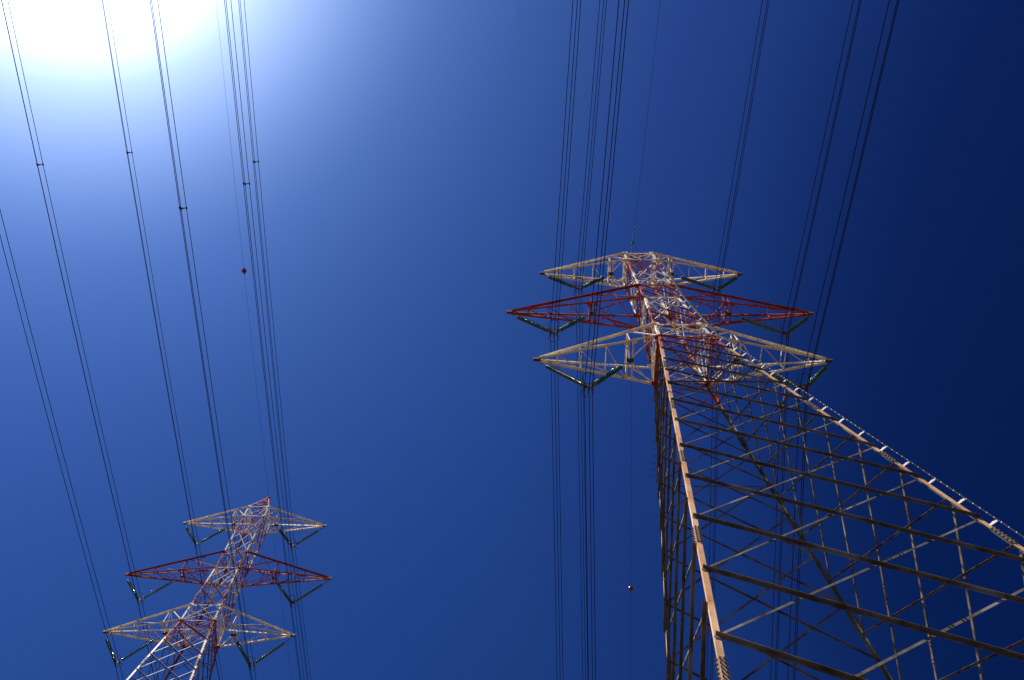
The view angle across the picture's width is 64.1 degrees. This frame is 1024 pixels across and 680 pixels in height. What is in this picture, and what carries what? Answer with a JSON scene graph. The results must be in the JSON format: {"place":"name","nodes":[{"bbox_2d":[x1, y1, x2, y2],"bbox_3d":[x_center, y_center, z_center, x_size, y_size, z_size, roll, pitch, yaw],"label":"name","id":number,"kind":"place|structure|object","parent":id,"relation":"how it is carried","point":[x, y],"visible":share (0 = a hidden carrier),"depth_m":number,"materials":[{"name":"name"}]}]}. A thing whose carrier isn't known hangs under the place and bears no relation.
{"place":"outdoors","nodes":[
{"label":"outdoors","id":0,"kind":"place"},
{"bbox_2d":[0,0,1023,679],"label":"sky","id":1,"kind":"structure","parent":0,"point":[409,156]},
{"bbox_3d":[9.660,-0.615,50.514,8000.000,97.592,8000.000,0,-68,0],"label":"ground","id":2,"kind":"structure","parent":0,"visible":0},
{"bbox_2d":[103,496,331,679],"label":"lattice tower","id":3,"kind":"structure","parent":2,"relation":"on","point":[214,620],"depth_m":77.22,"materials":[{"name":"metal"}]},
{"bbox_2d":[104,633,163,667],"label":"insulator assembly","id":4,"kind":"object","parent":3,"relation":"hanging from","point":[133,652],"visible":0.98,"depth_m":69.69,"materials":[{"name":"green glass"}]},
{"bbox_2d":[0,236,118,679],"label":"power line","id":5,"kind":"object","parent":4,"relation":"hanging from","point":[54,443],"visible":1,"depth_m":56.82,"materials":[{"name":"metal"}]},
{"bbox_2d":[0,210,123,679],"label":"power line","id":6,"kind":"object","parent":4,"relation":"attached to","point":[56,429],"visible":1,"depth_m":56.57,"materials":[{"name":"metal"}]},
{"bbox_2d":[125,575,181,604],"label":"insulator assembly","id":7,"kind":"object","parent":3,"relation":"hanging from","point":[147,595],"visible":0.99,"depth_m":77.03,"materials":[{"name":"green glass"}]},
{"bbox_2d":[1,0,154,679],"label":"power line","id":8,"kind":"object","parent":7,"relation":"hanging from","point":[68,304],"visible":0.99,"depth_m":60.15,"materials":[{"name":"metal"}]},
{"bbox_2d":[8,2,158,679],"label":"power line","id":9,"kind":"object","parent":7,"relation":"attached to","point":[74,306],"visible":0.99,"depth_m":60.59,"materials":[{"name":"metal"}]},
{"bbox_2d":[184,524,231,547],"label":"insulator assembly","id":10,"kind":"object","parent":3,"relation":"hanging from","point":[203,540],"visible":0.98,"depth_m":85.11,"materials":[{"name":"green glass"}]},
{"bbox_2d":[102,2,219,679],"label":"power line","id":11,"kind":"object","parent":10,"relation":"attached to","point":[149,287],"visible":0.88,"depth_m":69.16,"materials":[{"name":"metal"}]},
{"bbox_2d":[107,0,222,678],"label":"power line","id":12,"kind":"object","parent":10,"relation":"attached to","point":[155,293],"visible":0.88,"depth_m":69.56,"materials":[{"name":"metal"}]},
{"bbox_2d":[216,4,291,678],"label":"earth wire","id":13,"kind":"object","parent":3,"relation":"attached to","point":[246,294],"visible":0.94,"depth_m":80.77,"materials":[{"name":"black metal"}]},
{"bbox_2d":[233,635,293,670],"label":"insulator assembly","id":14,"kind":"object","parent":3,"relation":"hanging from","point":[239,646],"visible":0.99,"depth_m":69.81,"materials":[{"name":"green glass"}]},
{"bbox_2d":[150,0,251,679],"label":"power line","id":15,"kind":"object","parent":14,"relation":"attached to","point":[195,314],"visible":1,"depth_m":52.17,"materials":[{"name":"metal"}]},
{"bbox_2d":[151,0,251,676],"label":"power line","id":16,"kind":"object","parent":14,"relation":"hanging from","point":[196,313],"visible":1,"depth_m":51.70,"materials":[{"name":"metal"}]},
{"bbox_2d":[157,0,255,677],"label":"power line","id":17,"kind":"object","parent":14,"relation":"attached to","point":[201,312],"visible":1,"depth_m":51.98,"materials":[{"name":"metal"}]},
{"bbox_2d":[277,527,323,549],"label":"insulator assembly","id":18,"kind":"object","parent":3,"relation":"hanging from","point":[300,541],"visible":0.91,"depth_m":85.07,"materials":[{"name":"green glass"}]},
{"bbox_2d":[238,0,306,675],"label":"power line","id":19,"kind":"object","parent":18,"relation":"attached to","point":[267,311],"visible":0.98,"depth_m":70.36,"materials":[{"name":"metal"}]},
{"bbox_2d":[240,2,307,676],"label":"power line","id":20,"kind":"object","parent":18,"relation":"hanging from","point":[268,310],"visible":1,"depth_m":69.94,"materials":[{"name":"metal"}]},
{"bbox_2d":[244,1,310,678],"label":"power line","id":21,"kind":"object","parent":18,"relation":"attached to","point":[272,316],"visible":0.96,"depth_m":70.60,"materials":[{"name":"metal"}]},
{"bbox_2d":[275,580,328,607],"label":"insulator assembly","id":22,"kind":"object","parent":3,"relation":"hanging from","point":[299,598],"visible":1,"depth_m":77.03,"materials":[{"name":"green glass"}]},
{"bbox_2d":[224,0,299,676],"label":"power line","id":23,"kind":"object","parent":22,"relation":"attached to","point":[257,313],"visible":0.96,"depth_m":60.63,"materials":[{"name":"metal"}]},
{"bbox_2d":[226,2,300,676],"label":"power line","id":24,"kind":"object","parent":22,"relation":"hanging from","point":[258,311],"visible":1,"depth_m":60.17,"materials":[{"name":"metal"}]},
{"bbox_2d":[231,3,303,675],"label":"power line","id":25,"kind":"object","parent":22,"relation":"attached to","point":[262,308],"visible":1,"depth_m":60.34,"materials":[{"name":"metal"}]},
{"bbox_2d":[507,252,1023,679],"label":"lattice tower","id":26,"kind":"structure","parent":2,"relation":"on","point":[708,604],"depth_m":32.21,"materials":[{"name":"metal"}]},
{"bbox_2d":[509,313,591,341],"bbox_3d":[2.488,-1.054,51.529,5.482,3.841,1.464,0,-68,0],"label":"insulator assembly","id":27,"kind":"object","parent":26,"relation":"hanging from","point":[556,331],"visible":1,"depth_m":51.04,"materials":[{"name":"green glass"}]},
{"bbox_2d":[550,2,572,666],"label":"power line","id":28,"kind":"object","parent":27,"relation":"hanging from","point":[551,321],"visible":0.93,"depth_m":49.15,"materials":[{"name":"metal"}]},
{"bbox_2d":[554,0,577,654],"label":"power line","id":29,"kind":"object","parent":27,"relation":"hanging from","point":[555,315],"visible":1,"depth_m":48.65,"materials":[{"name":"metal"}]},
{"bbox_2d":[557,2,580,662],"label":"power line","id":30,"kind":"object","parent":27,"relation":"hanging from","point":[558,317],"visible":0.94,"depth_m":49.07,"materials":[{"name":"metal"}]},
{"bbox_2d":[542,274,609,295],"bbox_3d":[4.793,-4.271,59.642,5.282,3.841,1.464,0,-68,0],"label":"insulator assembly","id":31,"kind":"object","parent":26,"relation":"hanging from","point":[579,288],"visible":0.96,"depth_m":59.08,"materials":[{"name":"green glass"}]},
{"bbox_2d":[576,1,599,675],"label":"power line","id":32,"kind":"object","parent":31,"relation":"hanging from","point":[576,327],"visible":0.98,"depth_m":58.49,"materials":[{"name":"metal"}]},
{"bbox_2d":[579,0,603,679],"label":"power line","id":33,"kind":"object","parent":31,"relation":"hanging from","point":[579,326],"visible":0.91,"depth_m":58.13,"materials":[{"name":"metal"}]},
{"bbox_2d":[581,0,606,666],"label":"power line","id":34,"kind":"object","parent":31,"relation":"hanging from","point":[582,327],"visible":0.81,"depth_m":58.75,"materials":[{"name":"metal"}]},
{"bbox_2d":[536,360,628,396],"bbox_3d":[3.980,1.856,44.230,5.352,3.841,1.464,0,-68,0],"label":"insulator assembly","id":35,"kind":"object","parent":26,"relation":"hanging from","point":[604,377],"visible":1,"depth_m":43.77,"materials":[{"name":"green glass"}]},
{"bbox_2d":[584,0,618,679],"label":"power line","id":36,"kind":"object","parent":35,"relation":"hanging from","point":[590,317],"visible":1,"depth_m":40.49,"materials":[{"name":"metal"}]},
{"bbox_2d":[589,0,624,679],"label":"power line","id":37,"kind":"object","parent":35,"relation":"hanging from","point":[595,317],"visible":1,"depth_m":40.24,"materials":[{"name":"metal"}]},
{"bbox_2d":[592,0,628,679],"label":"power line","id":38,"kind":"object","parent":35,"relation":"hanging from","point":[598,321],"visible":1,"depth_m":40.72,"materials":[{"name":"metal"}]},
{"bbox_2d":[630,7,659,679],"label":"earth wire","id":39,"kind":"object","parent":26,"relation":"attached to","point":[631,279],"visible":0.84,"depth_m":65.12,"materials":[{"name":"black metal"}]},
{"bbox_2d":[631,225,637,252],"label":"earth wire insulator","id":40,"kind":"object","parent":39,"relation":"attached to","point":[633,241],"visible":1,"depth_m":65.87,"materials":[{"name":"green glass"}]},
{"bbox_2d":[672,274,739,296],"bbox_3d":[14.583,-4.223,59.631,5.282,3.841,1.464,0,-68,0],"label":"insulator assembly","id":41,"kind":"object","parent":26,"relation":"hanging from","point":[722,286],"visible":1,"depth_m":59.14,"materials":[{"name":"green glass"}]},
{"bbox_2d":[707,0,762,667],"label":"power line","id":42,"kind":"object","parent":41,"relation":"hanging from","point":[715,282],"visible":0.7,"depth_m":55.97,"materials":[{"name":"metal"}]},
{"bbox_2d":[710,0,767,679],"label":"power line","id":43,"kind":"object","parent":41,"relation":"hanging from","point":[719,283],"visible":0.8,"depth_m":56.01,"materials":[{"name":"metal"}]},
{"bbox_2d":[712,0,769,674],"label":"power line","id":44,"kind":"object","parent":41,"relation":"hanging from","point":[721,281],"visible":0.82,"depth_m":56.27,"materials":[{"name":"metal"}]},
{"bbox_2d":[729,314,810,342],"bbox_3d":[16.837,-0.984,51.513,5.482,3.841,1.464,0,-68,0],"label":"insulator assembly","id":45,"kind":"object","parent":26,"relation":"hanging from","point":[788,331],"visible":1,"depth_m":51.06,"materials":[{"name":"green glass"}]},
{"bbox_2d":[770,0,853,679],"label":"power line","id":46,"kind":"object","parent":45,"relation":"hanging from","point":[791,290],"visible":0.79,"depth_m":47.73,"materials":[{"name":"metal"}]},
{"bbox_2d":[775,0,859,679],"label":"power line","id":47,"kind":"object","parent":45,"relation":"hanging from","point":[797,288],"visible":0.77,"depth_m":47.33,"materials":[{"name":"metal"}]},
{"bbox_2d":[776,0,861,679],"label":"power line","id":48,"kind":"object","parent":45,"relation":"hanging from","point":[798,289],"visible":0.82,"depth_m":47.99,"materials":[{"name":"metal"}]},
{"bbox_2d":[737,361,830,396],"bbox_3d":[15.300,1.912,44.217,5.352,3.841,1.464,0,-68,0],"label":"insulator assembly","id":49,"kind":"object","parent":26,"relation":"hanging from","point":[818,375],"visible":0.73,"depth_m":43.59,"materials":[{"name":"green glass"}]},
{"bbox_2d":[787,0,889,679],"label":"power line","id":50,"kind":"object","parent":49,"relation":"hanging from","point":[824,283],"visible":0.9,"depth_m":39.43,"materials":[{"name":"metal"}]},
{"bbox_2d":[793,0,897,678],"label":"power line","id":51,"kind":"object","parent":49,"relation":"hanging from","point":[828,295],"visible":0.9,"depth_m":39.36,"materials":[{"name":"metal"}]},
{"bbox_2d":[794,0,898,679],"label":"power line","id":52,"kind":"object","parent":49,"relation":"hanging from","point":[832,284],"visible":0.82,"depth_m":39.56,"materials":[{"name":"metal"}]}
]}

